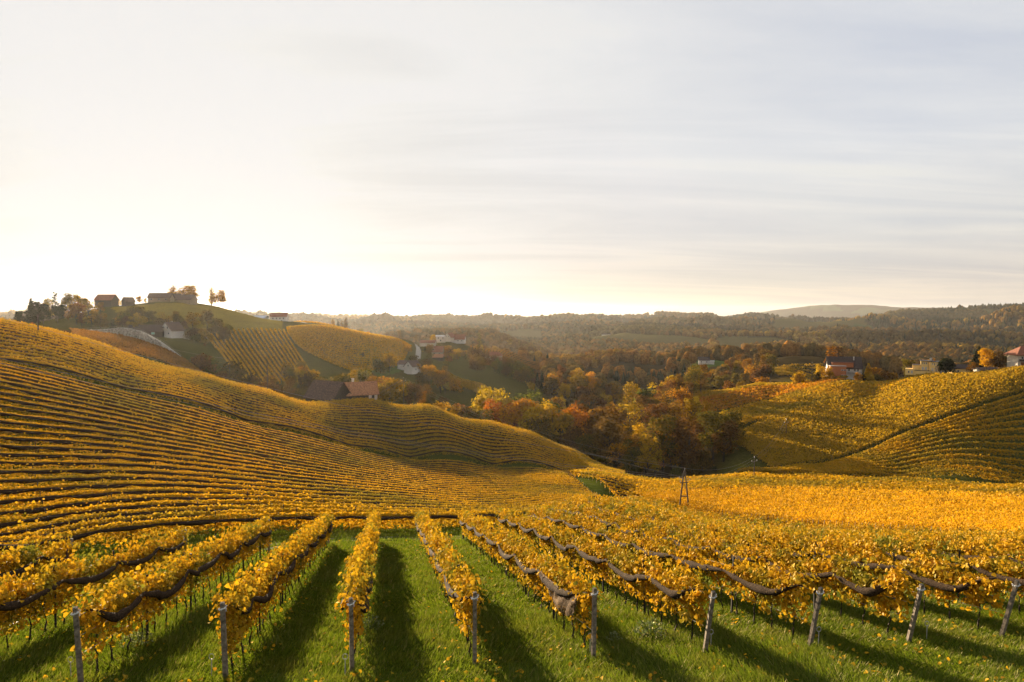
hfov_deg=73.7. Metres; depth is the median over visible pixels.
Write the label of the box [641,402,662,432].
broadleaf tree
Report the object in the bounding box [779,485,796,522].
vine row
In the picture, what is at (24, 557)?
vine row
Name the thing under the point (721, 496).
vine row
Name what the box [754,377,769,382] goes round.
shrub
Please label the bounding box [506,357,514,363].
broadleaf tree
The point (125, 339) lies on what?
vine row
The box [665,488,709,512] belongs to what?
vine row
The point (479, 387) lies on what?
vine row
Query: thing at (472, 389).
vine row
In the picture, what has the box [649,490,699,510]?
vine row
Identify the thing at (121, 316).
shrub
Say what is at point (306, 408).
vine row
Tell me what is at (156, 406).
vine row
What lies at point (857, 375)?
shrub
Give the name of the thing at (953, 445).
vine row
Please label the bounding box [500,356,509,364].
broadleaf tree
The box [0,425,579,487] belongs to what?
vine row
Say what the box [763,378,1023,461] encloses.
vine row
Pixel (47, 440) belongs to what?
vine row
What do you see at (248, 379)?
shrub
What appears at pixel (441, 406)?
shrub
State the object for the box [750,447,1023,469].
vine row
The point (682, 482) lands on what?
power mast
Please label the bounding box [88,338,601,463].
vine row
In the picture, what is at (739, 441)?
broadleaf tree
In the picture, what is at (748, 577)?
vine row
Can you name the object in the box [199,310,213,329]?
broadleaf tree
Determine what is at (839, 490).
vine row
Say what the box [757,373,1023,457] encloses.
vine row
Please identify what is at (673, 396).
broadleaf tree
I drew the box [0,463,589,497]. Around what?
vine row
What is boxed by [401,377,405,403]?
power pole
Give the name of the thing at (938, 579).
vine row
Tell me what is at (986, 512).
vine row
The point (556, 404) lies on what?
broadleaf tree
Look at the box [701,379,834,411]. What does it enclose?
vine row
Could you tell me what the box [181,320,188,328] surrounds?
broadleaf tree
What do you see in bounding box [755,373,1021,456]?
vine row
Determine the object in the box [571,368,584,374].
broadleaf tree
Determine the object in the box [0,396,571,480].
vine row
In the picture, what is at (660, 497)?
vine row
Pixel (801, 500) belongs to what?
vine row
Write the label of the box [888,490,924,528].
vine row
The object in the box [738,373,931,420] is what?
vine row
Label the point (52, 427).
vine row
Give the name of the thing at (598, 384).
broadleaf tree
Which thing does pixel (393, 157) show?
sky
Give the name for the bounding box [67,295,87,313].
broadleaf tree
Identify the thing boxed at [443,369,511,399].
vine row
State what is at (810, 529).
vine row
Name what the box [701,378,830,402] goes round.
vine row
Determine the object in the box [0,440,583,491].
vine row
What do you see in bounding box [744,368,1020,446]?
vine row
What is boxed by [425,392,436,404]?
broadleaf tree
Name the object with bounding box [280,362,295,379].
shrub
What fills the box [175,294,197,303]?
farm building
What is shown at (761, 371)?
shrub
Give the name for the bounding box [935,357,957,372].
broadleaf tree
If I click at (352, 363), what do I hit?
vine row
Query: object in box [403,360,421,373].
house
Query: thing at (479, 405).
broadleaf tree
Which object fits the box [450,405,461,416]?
broadleaf tree
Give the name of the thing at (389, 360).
broadleaf tree
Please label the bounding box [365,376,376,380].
broadleaf tree
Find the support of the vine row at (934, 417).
on the ground at (488, 376)
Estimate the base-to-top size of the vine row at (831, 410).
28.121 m
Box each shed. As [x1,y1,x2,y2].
[121,297,135,305]
[972,367,996,371]
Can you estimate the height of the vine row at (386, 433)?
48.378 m
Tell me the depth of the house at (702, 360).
670.04 m
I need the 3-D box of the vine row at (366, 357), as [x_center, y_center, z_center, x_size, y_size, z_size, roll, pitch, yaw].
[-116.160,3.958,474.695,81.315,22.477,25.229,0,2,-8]
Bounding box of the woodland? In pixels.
[0,302,1023,403]
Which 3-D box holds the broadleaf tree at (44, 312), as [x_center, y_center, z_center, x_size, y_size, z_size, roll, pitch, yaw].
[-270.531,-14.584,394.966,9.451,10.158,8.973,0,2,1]
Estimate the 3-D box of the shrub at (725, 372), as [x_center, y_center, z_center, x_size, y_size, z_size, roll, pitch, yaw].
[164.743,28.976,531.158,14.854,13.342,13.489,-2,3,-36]
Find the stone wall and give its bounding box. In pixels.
[90,326,180,355]
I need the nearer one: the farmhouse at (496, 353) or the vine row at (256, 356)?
the vine row at (256, 356)
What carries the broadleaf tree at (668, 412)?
on the ground at (488, 376)
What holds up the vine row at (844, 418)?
on the ground at (488, 376)
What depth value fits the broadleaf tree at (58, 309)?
396.27 m
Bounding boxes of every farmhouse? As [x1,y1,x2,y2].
[147,292,174,302]
[161,321,185,337]
[430,346,443,353]
[445,333,454,341]
[452,334,465,343]
[489,352,502,357]
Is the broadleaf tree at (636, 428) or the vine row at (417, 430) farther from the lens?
the broadleaf tree at (636, 428)
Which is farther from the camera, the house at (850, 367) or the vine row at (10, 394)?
the house at (850, 367)
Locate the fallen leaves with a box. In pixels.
[3,539,1023,681]
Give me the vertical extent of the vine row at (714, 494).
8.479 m
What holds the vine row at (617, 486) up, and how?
on the ground at (488, 376)
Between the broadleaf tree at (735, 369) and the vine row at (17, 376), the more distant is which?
the broadleaf tree at (735, 369)
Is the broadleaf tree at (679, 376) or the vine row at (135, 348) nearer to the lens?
the vine row at (135, 348)
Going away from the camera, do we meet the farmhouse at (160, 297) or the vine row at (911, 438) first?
the vine row at (911, 438)
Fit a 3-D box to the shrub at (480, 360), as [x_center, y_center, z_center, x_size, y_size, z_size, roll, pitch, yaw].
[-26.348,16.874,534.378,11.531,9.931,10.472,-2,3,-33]
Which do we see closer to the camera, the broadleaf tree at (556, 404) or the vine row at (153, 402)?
the vine row at (153, 402)
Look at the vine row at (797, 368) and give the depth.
539.10 m
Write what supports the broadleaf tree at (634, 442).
on the ground at (488, 376)
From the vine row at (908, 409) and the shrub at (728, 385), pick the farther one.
the shrub at (728, 385)
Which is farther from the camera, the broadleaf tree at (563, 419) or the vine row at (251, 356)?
the vine row at (251, 356)
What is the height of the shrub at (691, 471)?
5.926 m
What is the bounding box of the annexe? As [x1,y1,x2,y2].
[946,364,969,373]
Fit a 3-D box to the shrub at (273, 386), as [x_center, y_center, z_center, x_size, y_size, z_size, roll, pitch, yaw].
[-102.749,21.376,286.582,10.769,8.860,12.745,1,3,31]
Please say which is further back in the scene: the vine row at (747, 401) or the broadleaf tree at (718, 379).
the broadleaf tree at (718, 379)
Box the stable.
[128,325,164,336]
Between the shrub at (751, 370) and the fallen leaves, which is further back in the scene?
the shrub at (751, 370)
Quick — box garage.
[397,360,410,369]
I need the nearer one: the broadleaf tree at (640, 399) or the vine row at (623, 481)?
the vine row at (623, 481)
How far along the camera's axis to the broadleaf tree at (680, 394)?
305.42 m
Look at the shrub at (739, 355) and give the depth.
613.09 m
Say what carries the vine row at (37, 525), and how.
on the ground at (488, 376)
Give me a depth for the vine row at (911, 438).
234.15 m
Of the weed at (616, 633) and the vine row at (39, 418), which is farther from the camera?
the vine row at (39, 418)
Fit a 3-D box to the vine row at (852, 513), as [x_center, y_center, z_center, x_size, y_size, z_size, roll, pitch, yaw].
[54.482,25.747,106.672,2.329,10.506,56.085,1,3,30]
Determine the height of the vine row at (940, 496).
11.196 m
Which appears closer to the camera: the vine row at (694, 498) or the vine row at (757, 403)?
the vine row at (694, 498)
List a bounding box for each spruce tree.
[23,298,40,322]
[534,372,540,392]
[539,372,543,392]
[861,363,872,380]
[970,345,984,371]
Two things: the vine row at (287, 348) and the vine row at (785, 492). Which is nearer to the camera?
the vine row at (785, 492)
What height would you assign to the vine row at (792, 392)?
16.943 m
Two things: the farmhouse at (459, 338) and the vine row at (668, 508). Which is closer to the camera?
the vine row at (668, 508)
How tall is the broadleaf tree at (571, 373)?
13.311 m
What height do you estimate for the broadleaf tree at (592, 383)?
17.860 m
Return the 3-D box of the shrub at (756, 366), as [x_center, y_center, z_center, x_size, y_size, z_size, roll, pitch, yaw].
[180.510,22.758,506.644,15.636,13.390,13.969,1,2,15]
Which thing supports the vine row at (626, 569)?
on the ground at (488, 376)
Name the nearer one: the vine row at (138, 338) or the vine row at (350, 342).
the vine row at (138, 338)
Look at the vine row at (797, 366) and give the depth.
547.48 m
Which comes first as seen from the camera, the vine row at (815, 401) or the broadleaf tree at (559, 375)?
the vine row at (815, 401)
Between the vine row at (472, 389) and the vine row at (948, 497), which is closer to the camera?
the vine row at (948, 497)
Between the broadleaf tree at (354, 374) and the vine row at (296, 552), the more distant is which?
the broadleaf tree at (354, 374)
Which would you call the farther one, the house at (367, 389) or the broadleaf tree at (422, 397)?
the broadleaf tree at (422, 397)
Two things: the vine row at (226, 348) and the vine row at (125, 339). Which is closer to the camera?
the vine row at (125, 339)
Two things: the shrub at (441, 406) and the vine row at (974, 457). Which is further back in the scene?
the shrub at (441, 406)
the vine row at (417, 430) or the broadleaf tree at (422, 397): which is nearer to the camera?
the vine row at (417, 430)
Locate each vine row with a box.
[0,317,621,469]
[0,318,623,470]
[0,319,622,470]
[0,322,624,470]
[0,325,608,467]
[0,328,615,468]
[0,330,619,469]
[0,333,610,467]
[0,336,621,470]
[0,340,624,471]
[0,344,613,469]
[0,348,623,471]
[0,352,622,471]
[0,355,622,472]
[0,361,559,470]
[0,363,561,471]
[0,367,564,472]
[0,371,564,473]
[0,375,566,474]
[0,378,568,475]
[0,384,568,477]
[0,389,571,479]
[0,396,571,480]
[0,401,574,482]
[0,408,575,484]
[0,415,577,485]
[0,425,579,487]
[0,433,581,489]
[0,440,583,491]
[0,449,585,493]
[0,455,587,495]
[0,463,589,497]
[0,469,590,499]
[0,475,594,502]
[0,482,596,509]
[0,488,597,523]
[0,493,594,534]
[0,494,589,536]
[0,501,565,555]
[0,504,547,554]
[0,524,194,652]
[0,533,79,593]
[3,318,600,462]
[4,318,603,464]
[14,321,609,466]
[51,328,604,464]
[61,516,274,681]
[70,328,185,358]
[71,328,194,365]
[71,330,195,366]
[72,328,189,362]
[72,329,199,369]
[72,331,200,370]
[73,331,201,370]
[73,333,199,370]
[74,334,192,368]
[76,334,203,372]
[77,328,185,359]
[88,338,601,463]
[95,330,182,359]
[111,345,194,370]
[118,347,189,369]
[119,349,183,367]
[127,350,180,367]
[204,329,228,364]
[207,510,334,678]
[211,333,246,384]
[215,333,246,376]
[225,339,250,376]
[229,330,263,382]
[229,338,262,382]
[233,328,269,380]
[238,328,271,378]
[242,328,280,382]
[247,328,284,380]
[252,328,288,378]
[256,328,286,373]
[261,328,297,380]
[265,328,291,365]
[270,328,295,367]
[274,328,302,370]
[279,329,307,374]
[283,329,310,372]
[286,326,404,345]
[287,325,408,344]
[287,327,405,346]
[287,328,406,352]
[287,328,407,352]
[287,329,406,353]
[287,330,405,356]
[288,330,405,357]
[288,331,402,360]
[288,332,396,369]
[288,333,396,370]
[289,328,404,348]
[289,332,396,367]
[290,328,401,348]
[290,331,403,359]
[290,332,397,362]
[291,327,404,347]
[291,329,405,352]
[291,330,406,354]
[291,331,404,358]
[291,333,397,365]
[292,332,403,358]
[293,326,405,344]
[295,324,411,345]
[295,327,405,347]
[297,325,406,344]
[299,321,347,328]
[334,509,381,671]
[413,511,490,664]
[442,369,511,398]
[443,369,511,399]
[444,369,514,400]
[448,374,511,401]
[449,375,510,402]
[450,375,511,402]
[457,509,607,658]
[460,383,510,406]
[460,385,505,405]
[495,507,717,652]
[526,504,823,646]
[545,500,924,641]
[561,467,986,483]
[563,496,1019,636]
[565,467,1015,483]
[567,468,1021,484]
[570,468,1020,484]
[574,469,1023,485]
[577,469,1017,485]
[579,494,1023,613]
[580,470,1017,486]
[584,470,1023,486]
[587,470,1022,487]
[592,471,1023,489]
[596,474,1023,490]
[599,496,1023,578]
[600,477,1023,491]
[604,481,1023,492]
[607,498,1023,552]
[607,499,1023,558]
[609,482,1023,494]
[613,483,1023,500]
[614,496,1020,541]
[618,495,1023,538]
[623,496,1023,537]
[626,494,1023,534]
[629,488,693,508]
[629,496,1022,535]
[629,496,1022,536]
[630,501,1021,542]
[632,489,690,508]
[636,489,696,511]
[643,489,699,510]
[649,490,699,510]
[651,489,705,510]
[659,488,705,511]
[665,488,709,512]
[670,488,713,511]
[675,487,714,513]
[683,488,719,513]
[689,487,722,514]
[692,378,820,398]
[692,380,804,395]
[692,486,726,514]
[693,380,809,396]
[694,377,837,394]
[695,375,840,393]
[695,375,844,392]
[695,375,848,391]
[698,380,812,397]
[699,377,830,400]
[699,378,826,401]
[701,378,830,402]
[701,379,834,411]
[701,485,729,513]
[707,377,838,404]
[707,486,736,514]
[708,378,844,411]
[713,487,740,515]
[718,486,742,515]
[724,486,743,515]
[729,375,913,412]
[730,376,909,410]
[730,377,903,411]
[730,485,750,515]
[734,372,932,424]
[735,485,752,518]
[736,372,926,416]
[736,374,916,412]
[737,467,1023,483]
[738,372,934,421]
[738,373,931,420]
[739,376,912,417]
[740,464,1023,479]
[741,367,1022,446]
[742,366,1020,440]
[742,373,924,414]
[742,374,917,413]
[743,365,1021,429]
[743,366,1021,436]
[743,367,1023,446]
[744,365,1022,431]
[744,366,1023,435]
[744,366,1023,441]
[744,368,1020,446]
[744,368,1021,448]
[744,458,1023,473]
[744,486,757,518]
[745,367,1011,432]
[746,368,1023,449]
[747,453,1023,472]
[748,369,1022,450]
[749,369,1021,451]
[749,486,763,517]
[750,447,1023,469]
[751,370,1023,453]
[753,371,1022,454]
[754,371,1023,455]
[754,485,768,516]
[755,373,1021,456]
[755,434,1023,466]
[756,441,1023,470]
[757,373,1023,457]
[758,374,1023,459]
[760,375,1023,459]
[760,485,771,520]
[762,377,1023,461]
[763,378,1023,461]
[763,485,779,520]
[764,413,1023,467]
[765,379,1023,462]
[765,405,1023,468]
[767,382,1023,465]
[767,419,1023,467]
[768,384,1023,466]
[769,385,1023,466]
[769,484,784,521]
[770,392,1023,472]
[774,363,822,368]
[775,367,815,371]
[775,485,790,522]
[776,368,811,374]
[776,369,813,378]
[778,373,807,379]
[778,398,1023,466]
[779,365,815,368]
[779,427,1023,467]
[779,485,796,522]
[784,485,803,521]
[786,486,809,522]
[794,487,815,522]
[795,486,815,521]
[799,486,823,522]
[805,486,830,523]
[808,486,838,523]
[816,487,844,525]
[821,486,852,524]
[828,485,858,523]
[833,487,866,523]
[839,487,872,525]
[845,489,879,525]
[852,488,888,526]
[859,489,896,526]
[866,489,902,527]
[874,489,909,528]
[881,489,917,529]
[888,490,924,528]
[894,489,933,529]
[902,489,941,528]
[910,490,947,529]
[923,490,957,530]
[927,490,963,530]
[935,491,974,530]
[947,491,981,530]
[954,492,990,530]
[967,492,997,531]
[977,493,1009,531]
[985,493,1019,531]
[996,493,1023,532]
[1008,496,1023,531]
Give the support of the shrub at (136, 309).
on the ground at (488, 376)
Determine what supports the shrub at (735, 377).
on the ground at (488, 376)
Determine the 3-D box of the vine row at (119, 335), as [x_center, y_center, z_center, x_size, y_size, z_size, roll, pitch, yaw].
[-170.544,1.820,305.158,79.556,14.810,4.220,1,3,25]
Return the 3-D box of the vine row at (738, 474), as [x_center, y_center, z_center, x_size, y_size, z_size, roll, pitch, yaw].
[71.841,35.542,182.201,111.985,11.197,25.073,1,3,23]
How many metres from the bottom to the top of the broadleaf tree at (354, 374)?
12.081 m
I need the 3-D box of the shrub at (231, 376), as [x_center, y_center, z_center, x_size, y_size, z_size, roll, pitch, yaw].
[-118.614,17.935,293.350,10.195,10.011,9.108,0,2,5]
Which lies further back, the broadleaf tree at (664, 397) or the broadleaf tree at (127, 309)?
the broadleaf tree at (127, 309)
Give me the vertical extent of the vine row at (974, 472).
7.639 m
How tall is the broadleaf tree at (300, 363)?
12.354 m
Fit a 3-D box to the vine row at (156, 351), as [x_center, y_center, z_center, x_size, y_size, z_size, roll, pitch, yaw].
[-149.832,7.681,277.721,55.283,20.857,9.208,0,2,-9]
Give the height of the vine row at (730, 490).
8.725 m
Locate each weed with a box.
[118,628,153,649]
[360,614,384,631]
[606,631,622,640]
[634,617,668,639]
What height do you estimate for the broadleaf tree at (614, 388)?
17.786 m
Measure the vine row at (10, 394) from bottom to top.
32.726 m
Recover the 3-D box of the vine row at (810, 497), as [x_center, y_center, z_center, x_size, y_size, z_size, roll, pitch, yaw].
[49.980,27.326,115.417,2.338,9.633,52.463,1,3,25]
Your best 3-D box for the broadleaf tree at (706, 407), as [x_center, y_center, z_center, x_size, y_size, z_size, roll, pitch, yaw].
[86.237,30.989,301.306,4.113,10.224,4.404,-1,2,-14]
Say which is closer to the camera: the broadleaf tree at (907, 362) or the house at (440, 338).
the broadleaf tree at (907, 362)
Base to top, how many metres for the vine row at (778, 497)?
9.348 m
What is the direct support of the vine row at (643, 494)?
on the ground at (488, 376)
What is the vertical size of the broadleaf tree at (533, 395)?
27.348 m
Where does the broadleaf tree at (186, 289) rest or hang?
on the ground at (488, 376)
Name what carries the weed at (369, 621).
on the ground at (488, 376)
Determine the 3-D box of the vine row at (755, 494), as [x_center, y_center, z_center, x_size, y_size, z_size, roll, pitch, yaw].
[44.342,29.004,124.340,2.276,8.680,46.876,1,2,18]
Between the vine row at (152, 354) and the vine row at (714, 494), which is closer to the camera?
the vine row at (714, 494)
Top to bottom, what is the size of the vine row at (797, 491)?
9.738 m
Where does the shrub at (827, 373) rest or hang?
on the ground at (488, 376)
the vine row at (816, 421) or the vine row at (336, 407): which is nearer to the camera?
the vine row at (336, 407)
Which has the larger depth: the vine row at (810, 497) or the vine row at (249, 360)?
the vine row at (249, 360)
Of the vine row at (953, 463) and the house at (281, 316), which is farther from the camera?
the house at (281, 316)
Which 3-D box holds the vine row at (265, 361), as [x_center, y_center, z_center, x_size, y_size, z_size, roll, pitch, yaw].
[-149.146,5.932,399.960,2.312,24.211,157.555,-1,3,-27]
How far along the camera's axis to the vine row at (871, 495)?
101.83 m
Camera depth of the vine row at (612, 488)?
147.92 m
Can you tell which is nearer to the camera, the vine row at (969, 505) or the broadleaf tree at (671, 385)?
the vine row at (969, 505)
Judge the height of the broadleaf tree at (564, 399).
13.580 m
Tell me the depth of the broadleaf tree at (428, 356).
510.48 m
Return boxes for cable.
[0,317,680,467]
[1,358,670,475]
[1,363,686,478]
[419,387,688,478]
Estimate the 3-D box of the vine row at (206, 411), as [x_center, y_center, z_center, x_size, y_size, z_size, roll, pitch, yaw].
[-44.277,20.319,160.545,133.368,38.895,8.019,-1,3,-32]
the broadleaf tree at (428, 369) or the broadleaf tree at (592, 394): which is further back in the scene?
the broadleaf tree at (592, 394)
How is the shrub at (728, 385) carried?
on the ground at (488, 376)
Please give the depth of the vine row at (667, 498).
137.82 m
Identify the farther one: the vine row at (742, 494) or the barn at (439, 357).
the barn at (439, 357)
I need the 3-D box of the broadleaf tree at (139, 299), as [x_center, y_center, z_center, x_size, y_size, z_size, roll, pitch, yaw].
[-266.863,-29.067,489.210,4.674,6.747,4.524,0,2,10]
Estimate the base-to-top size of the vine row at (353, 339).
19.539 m
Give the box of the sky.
[0,0,1023,315]
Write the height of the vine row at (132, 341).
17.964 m
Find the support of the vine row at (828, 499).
on the ground at (488, 376)
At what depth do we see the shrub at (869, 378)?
336.09 m
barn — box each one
[94,294,119,306]
[303,380,350,400]
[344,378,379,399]
[419,340,436,346]
[432,354,444,360]
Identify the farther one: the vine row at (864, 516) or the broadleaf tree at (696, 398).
the broadleaf tree at (696, 398)
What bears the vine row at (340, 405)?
on the ground at (488, 376)
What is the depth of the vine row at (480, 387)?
449.74 m
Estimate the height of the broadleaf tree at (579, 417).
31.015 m
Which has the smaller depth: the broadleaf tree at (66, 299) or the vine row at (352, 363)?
the broadleaf tree at (66, 299)
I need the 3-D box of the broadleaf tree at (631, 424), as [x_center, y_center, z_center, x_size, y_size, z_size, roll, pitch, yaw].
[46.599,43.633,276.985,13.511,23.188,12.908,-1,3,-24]
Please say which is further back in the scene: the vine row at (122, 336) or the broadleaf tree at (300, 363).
the broadleaf tree at (300, 363)
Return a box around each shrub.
[13,310,28,321]
[117,311,131,327]
[129,306,149,320]
[153,318,168,324]
[172,314,184,324]
[184,327,199,338]
[188,353,217,371]
[189,333,200,341]
[199,331,213,343]
[201,355,221,371]
[206,318,223,334]
[213,360,247,380]
[215,371,224,378]
[226,373,244,384]
[241,372,258,384]
[257,381,283,393]
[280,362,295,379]
[292,391,305,399]
[297,372,318,388]
[328,375,338,380]
[331,374,354,381]
[350,369,371,381]
[360,374,377,381]
[372,358,389,373]
[375,376,392,383]
[377,378,408,402]
[395,381,415,402]
[408,355,422,364]
[415,371,432,386]
[422,358,436,368]
[428,400,454,413]
[445,355,451,361]
[447,378,461,391]
[454,403,479,419]
[468,353,484,359]
[468,359,481,370]
[469,348,488,360]
[473,357,485,366]
[485,354,500,365]
[493,360,506,373]
[500,361,513,376]
[509,363,520,375]
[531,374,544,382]
[594,455,613,466]
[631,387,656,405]
[668,466,682,478]
[683,463,701,475]
[715,370,731,380]
[723,380,735,388]
[730,372,745,384]
[734,353,747,367]
[743,364,756,381]
[744,362,760,372]
[750,363,771,379]
[753,348,767,362]
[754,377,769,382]
[758,352,779,367]
[761,363,775,376]
[790,371,806,382]
[807,371,822,380]
[820,366,834,378]
[853,372,862,379]
[865,374,875,380]
[871,367,883,380]
[874,374,884,380]
[876,370,892,380]
[889,372,898,379]
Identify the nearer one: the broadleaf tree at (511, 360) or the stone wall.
the stone wall
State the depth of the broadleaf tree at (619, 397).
496.78 m
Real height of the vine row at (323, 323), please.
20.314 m
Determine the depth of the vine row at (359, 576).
19.08 m
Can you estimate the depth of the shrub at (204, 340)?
405.04 m
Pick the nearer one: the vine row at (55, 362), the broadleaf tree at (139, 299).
the vine row at (55, 362)
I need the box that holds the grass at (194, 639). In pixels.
[0,494,1023,681]
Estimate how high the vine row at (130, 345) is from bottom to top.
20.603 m
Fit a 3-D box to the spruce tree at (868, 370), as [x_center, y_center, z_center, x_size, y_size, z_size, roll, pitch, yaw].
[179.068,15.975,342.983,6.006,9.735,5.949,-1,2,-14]
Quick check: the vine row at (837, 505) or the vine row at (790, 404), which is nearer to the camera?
the vine row at (837, 505)
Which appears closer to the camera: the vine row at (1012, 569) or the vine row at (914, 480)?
the vine row at (1012, 569)
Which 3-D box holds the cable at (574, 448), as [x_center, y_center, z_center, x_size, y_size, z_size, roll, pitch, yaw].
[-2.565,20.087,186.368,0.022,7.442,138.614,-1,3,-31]
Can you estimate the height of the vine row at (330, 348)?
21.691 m
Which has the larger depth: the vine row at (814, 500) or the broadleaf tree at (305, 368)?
the broadleaf tree at (305, 368)
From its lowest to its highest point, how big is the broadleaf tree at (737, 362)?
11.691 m
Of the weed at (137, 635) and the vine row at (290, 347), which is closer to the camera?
the weed at (137, 635)
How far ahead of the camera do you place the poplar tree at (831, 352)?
371.18 m
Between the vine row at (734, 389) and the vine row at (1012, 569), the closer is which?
the vine row at (1012, 569)
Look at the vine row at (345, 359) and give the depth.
452.31 m
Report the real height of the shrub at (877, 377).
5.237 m
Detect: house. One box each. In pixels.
[269,312,288,320]
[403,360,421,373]
[435,335,445,342]
[698,357,709,364]
[824,356,862,379]
[905,358,939,374]
[1004,346,1023,366]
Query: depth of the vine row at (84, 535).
48.22 m
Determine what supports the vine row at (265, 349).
on the ground at (488, 376)
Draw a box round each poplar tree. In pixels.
[51,292,58,320]
[207,288,215,304]
[477,333,481,348]
[823,346,836,362]
[833,346,843,355]
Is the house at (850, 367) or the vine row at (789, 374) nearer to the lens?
the house at (850, 367)
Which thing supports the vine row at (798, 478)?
on the ground at (488, 376)
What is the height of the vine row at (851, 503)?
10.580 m
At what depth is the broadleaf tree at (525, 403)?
307.23 m
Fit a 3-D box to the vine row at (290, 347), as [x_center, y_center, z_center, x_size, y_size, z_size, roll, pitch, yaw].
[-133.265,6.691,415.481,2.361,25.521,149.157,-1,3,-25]
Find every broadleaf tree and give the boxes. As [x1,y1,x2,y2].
[25,301,49,317]
[33,307,53,323]
[43,298,54,314]
[50,303,67,322]
[59,292,80,316]
[64,301,85,324]
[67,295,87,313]
[77,308,84,326]
[82,298,97,315]
[83,309,97,328]
[93,313,109,328]
[96,302,104,314]
[114,316,128,327]
[125,306,133,315]
[126,314,147,326]
[136,296,142,304]
[147,311,156,321]
[157,311,166,319]
[167,285,200,296]
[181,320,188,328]
[184,311,200,325]
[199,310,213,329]
[210,289,226,306]
[218,326,231,340]
[224,323,232,331]
[251,376,265,383]
[263,375,276,386]
[283,377,295,396]
[285,368,295,379]
[291,368,304,384]
[295,360,307,372]
[297,366,308,383]
[343,369,358,381]
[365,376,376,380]
[382,353,398,371]
[404,344,411,354]
[404,382,422,403]
[417,391,426,403]
[419,364,437,387]
[420,384,435,401]
[424,344,432,352]
[425,352,433,361]
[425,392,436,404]
[431,370,450,392]
[437,396,449,409]
[441,382,449,389]
[443,348,454,356]
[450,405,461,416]
[453,349,461,356]
[459,405,472,416]
[463,410,478,418]
[467,346,474,357]
[470,385,509,417]
[476,409,493,419]
[483,398,508,425]
[494,402,522,427]
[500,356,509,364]
[503,399,526,426]
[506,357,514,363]
[510,388,545,424]
[515,397,538,428]
[516,398,552,432]
[526,415,558,442]
[530,396,559,414]
[534,403,574,442]
[542,376,558,394]
[543,373,560,396]
[548,396,564,410]
[552,422,568,444]
[556,370,562,381]
[556,376,566,389]
[557,364,568,373]
[557,397,566,409]
[557,426,581,449]
[558,382,570,397]
[558,402,588,445]
[567,371,577,381]
[568,398,583,406]
[569,373,586,391]
[569,400,597,436]
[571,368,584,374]
[571,385,591,403]
[574,433,597,456]
[577,373,589,394]
[578,393,591,409]
[579,371,596,388]
[581,401,626,463]
[581,417,600,456]
[583,431,610,462]
[584,386,596,401]
[589,377,602,392]
[592,397,606,408]
[592,418,628,462]
[594,388,605,401]
[596,393,612,410]
[600,412,624,467]
[601,384,613,398]
[606,442,633,471]
[610,383,619,403]
[611,420,639,473]
[613,392,628,409]
[615,401,647,433]
[619,406,631,421]
[619,439,643,474]
[620,381,652,416]
[622,434,644,475]
[623,417,636,424]
[630,423,657,474]
[633,394,660,431]
[633,433,664,477]
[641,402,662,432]
[642,414,678,476]
[643,397,663,419]
[645,397,667,415]
[646,431,668,476]
[647,375,676,394]
[650,402,681,429]
[652,380,678,398]
[655,399,681,428]
[656,391,669,402]
[656,428,680,472]
[658,379,669,394]
[658,386,676,413]
[665,386,692,420]
[665,387,682,404]
[667,402,696,433]
[668,373,685,386]
[668,377,685,391]
[670,417,703,474]
[674,391,691,418]
[676,377,685,389]
[676,434,687,466]
[682,418,707,450]
[683,363,701,392]
[683,381,694,399]
[683,398,704,431]
[684,366,703,388]
[692,396,702,417]
[695,363,708,391]
[696,409,731,461]
[703,400,711,411]
[705,409,737,436]
[711,375,721,388]
[711,419,740,461]
[715,409,745,446]
[721,374,730,385]
[724,360,732,370]
[731,366,739,373]
[731,428,743,446]
[734,360,741,369]
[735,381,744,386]
[740,373,750,385]
[741,353,750,361]
[742,359,752,366]
[759,355,772,366]
[815,364,825,377]
[901,359,915,375]
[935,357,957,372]
[966,362,978,370]
[977,348,996,369]
[987,351,1006,368]
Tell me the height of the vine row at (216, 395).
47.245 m
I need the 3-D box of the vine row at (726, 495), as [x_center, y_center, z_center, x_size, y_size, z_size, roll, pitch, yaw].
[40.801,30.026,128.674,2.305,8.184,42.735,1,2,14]
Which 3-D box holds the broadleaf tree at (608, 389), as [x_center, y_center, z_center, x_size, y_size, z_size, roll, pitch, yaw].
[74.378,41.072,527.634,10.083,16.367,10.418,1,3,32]
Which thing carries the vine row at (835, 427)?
on the ground at (488, 376)
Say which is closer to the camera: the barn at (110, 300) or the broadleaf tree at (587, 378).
the barn at (110, 300)
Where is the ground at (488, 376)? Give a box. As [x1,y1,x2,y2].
[0,302,1023,681]
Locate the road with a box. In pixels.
[415,344,420,358]
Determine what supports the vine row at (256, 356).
on the ground at (488, 376)
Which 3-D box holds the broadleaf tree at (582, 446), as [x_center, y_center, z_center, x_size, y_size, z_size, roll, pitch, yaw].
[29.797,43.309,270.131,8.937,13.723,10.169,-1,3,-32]
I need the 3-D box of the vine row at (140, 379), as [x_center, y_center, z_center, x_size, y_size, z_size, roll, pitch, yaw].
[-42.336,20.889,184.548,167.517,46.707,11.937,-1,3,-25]
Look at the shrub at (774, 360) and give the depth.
548.05 m
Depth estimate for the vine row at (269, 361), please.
380.63 m
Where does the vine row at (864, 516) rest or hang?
on the ground at (488, 376)
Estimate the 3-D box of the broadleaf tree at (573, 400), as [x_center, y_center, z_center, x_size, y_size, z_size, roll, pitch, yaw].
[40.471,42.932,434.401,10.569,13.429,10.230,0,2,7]
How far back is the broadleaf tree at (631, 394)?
421.12 m
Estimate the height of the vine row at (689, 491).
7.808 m
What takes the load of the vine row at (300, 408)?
on the ground at (488, 376)
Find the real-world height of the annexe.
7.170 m
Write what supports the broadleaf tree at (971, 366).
on the ground at (488, 376)
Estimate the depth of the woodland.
1668.04 m
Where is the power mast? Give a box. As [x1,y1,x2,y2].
[679,468,689,505]

